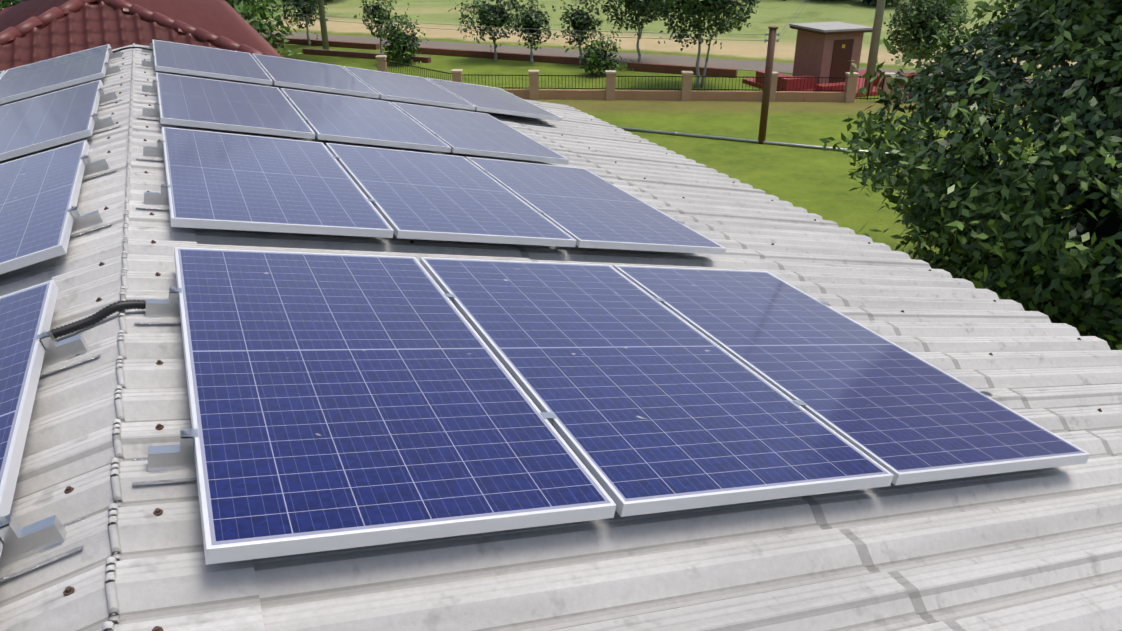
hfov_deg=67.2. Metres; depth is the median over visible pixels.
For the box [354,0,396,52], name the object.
small tree
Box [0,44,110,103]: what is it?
solar module
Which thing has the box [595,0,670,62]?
small tree
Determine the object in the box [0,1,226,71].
tile roof
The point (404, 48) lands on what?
bush
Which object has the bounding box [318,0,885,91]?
utility poles
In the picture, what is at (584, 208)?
solar module
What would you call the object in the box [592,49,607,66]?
bush
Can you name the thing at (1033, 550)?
roof sheet
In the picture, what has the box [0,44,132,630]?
roof ridge cap
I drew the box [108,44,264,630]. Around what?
roof ridge cap
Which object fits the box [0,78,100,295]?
roof sheet
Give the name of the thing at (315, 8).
small tree
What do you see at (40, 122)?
solar module
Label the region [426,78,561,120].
solar module
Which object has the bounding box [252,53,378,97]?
solar module
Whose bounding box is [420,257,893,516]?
solar module
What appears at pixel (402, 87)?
solar module
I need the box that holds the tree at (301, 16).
[249,0,317,37]
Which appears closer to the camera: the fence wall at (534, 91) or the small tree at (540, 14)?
the fence wall at (534, 91)
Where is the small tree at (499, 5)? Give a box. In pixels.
[448,0,526,60]
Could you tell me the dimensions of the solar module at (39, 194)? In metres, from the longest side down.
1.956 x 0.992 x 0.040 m
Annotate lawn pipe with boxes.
[617,127,1032,166]
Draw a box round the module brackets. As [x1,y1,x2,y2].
[0,43,992,582]
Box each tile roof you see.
[0,0,95,40]
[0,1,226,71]
[96,0,283,57]
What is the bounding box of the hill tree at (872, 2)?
[863,0,903,6]
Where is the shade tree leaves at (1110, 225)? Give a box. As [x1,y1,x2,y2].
[1033,57,1121,297]
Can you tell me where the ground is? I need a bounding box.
[0,0,1120,338]
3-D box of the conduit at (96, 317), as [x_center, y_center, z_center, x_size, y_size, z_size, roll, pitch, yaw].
[-1.667,0.067,2.859,1.079,0.166,0.058,-16,30,-30]
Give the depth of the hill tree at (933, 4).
48.91 m
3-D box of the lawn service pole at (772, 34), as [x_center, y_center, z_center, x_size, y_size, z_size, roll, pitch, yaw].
[5.404,-5.999,22.137,0.376,2.990,0.210,0,25,1]
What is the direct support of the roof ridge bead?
on the roof ridge cap at (69, 440)
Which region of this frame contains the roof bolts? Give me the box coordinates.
[63,53,1101,630]
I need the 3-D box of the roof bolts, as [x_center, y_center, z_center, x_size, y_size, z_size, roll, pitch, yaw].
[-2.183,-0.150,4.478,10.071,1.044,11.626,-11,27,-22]
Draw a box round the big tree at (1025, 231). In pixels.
[819,0,1121,349]
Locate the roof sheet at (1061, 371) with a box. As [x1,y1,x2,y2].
[501,99,1121,456]
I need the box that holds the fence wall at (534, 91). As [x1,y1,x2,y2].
[375,55,1060,103]
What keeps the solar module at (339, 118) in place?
on the roof sheet at (1033, 550)
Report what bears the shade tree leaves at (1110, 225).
on the ground
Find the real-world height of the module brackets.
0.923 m
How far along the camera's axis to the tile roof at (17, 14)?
14.79 m
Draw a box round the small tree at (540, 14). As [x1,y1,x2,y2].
[504,0,555,63]
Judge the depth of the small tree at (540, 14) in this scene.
34.31 m
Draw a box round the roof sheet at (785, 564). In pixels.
[167,72,952,630]
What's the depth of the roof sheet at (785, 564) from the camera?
2.13 m
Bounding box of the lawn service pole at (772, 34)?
[758,26,779,143]
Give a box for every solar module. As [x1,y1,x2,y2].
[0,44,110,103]
[0,80,102,160]
[0,140,89,273]
[0,280,58,556]
[152,39,271,84]
[156,73,314,138]
[162,127,393,237]
[174,247,615,564]
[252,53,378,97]
[280,88,450,152]
[326,143,575,246]
[343,66,474,109]
[391,102,568,163]
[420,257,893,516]
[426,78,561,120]
[466,157,725,254]
[613,265,1089,484]
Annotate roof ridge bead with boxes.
[102,43,134,630]
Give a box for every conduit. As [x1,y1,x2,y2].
[51,299,145,338]
[109,46,152,52]
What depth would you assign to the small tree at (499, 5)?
34.63 m
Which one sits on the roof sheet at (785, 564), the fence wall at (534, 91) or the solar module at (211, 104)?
the solar module at (211, 104)
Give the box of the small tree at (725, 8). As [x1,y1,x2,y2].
[633,0,760,87]
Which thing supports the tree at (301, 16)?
on the ground
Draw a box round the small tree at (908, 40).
[883,0,983,66]
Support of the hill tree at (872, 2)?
on the ground
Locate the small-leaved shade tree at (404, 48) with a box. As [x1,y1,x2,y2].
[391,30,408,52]
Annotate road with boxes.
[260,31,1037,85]
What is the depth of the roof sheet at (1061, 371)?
5.52 m
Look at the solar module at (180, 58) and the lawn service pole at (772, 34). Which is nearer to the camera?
the solar module at (180, 58)
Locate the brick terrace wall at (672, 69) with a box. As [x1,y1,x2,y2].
[266,36,736,77]
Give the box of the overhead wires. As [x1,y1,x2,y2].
[254,0,808,40]
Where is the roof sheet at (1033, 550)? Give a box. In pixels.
[341,94,1121,630]
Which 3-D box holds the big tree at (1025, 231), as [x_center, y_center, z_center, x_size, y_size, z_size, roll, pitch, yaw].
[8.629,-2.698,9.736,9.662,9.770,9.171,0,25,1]
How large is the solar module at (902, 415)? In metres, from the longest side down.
1.956 x 0.992 x 0.040 m
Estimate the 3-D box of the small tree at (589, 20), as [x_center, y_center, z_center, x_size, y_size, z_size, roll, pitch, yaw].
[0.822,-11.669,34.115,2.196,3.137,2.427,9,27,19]
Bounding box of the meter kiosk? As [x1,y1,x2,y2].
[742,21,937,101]
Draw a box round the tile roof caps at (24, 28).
[0,0,275,56]
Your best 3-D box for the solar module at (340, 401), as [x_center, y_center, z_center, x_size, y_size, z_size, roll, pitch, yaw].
[-0.703,0.129,2.798,0.992,0.040,1.956,1,23,-27]
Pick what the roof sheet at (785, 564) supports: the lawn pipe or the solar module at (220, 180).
the solar module at (220, 180)
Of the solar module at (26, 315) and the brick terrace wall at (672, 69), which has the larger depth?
the brick terrace wall at (672, 69)
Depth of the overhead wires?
23.38 m
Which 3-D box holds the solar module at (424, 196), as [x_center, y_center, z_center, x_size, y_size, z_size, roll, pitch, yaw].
[-0.764,-0.776,5.190,0.992,0.041,1.956,0,23,-27]
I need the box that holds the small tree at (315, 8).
[269,0,328,45]
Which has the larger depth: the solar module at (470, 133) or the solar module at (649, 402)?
the solar module at (470, 133)
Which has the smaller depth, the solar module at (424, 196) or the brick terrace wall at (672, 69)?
the solar module at (424, 196)
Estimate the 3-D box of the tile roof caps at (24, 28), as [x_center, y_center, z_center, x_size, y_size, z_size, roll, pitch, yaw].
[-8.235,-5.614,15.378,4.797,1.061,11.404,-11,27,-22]
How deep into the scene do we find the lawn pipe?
22.94 m
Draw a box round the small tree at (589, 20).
[546,0,614,64]
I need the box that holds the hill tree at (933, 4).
[907,0,963,8]
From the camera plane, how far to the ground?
30.39 m
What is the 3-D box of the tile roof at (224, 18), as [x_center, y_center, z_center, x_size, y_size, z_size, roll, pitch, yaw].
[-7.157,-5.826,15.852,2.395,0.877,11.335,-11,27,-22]

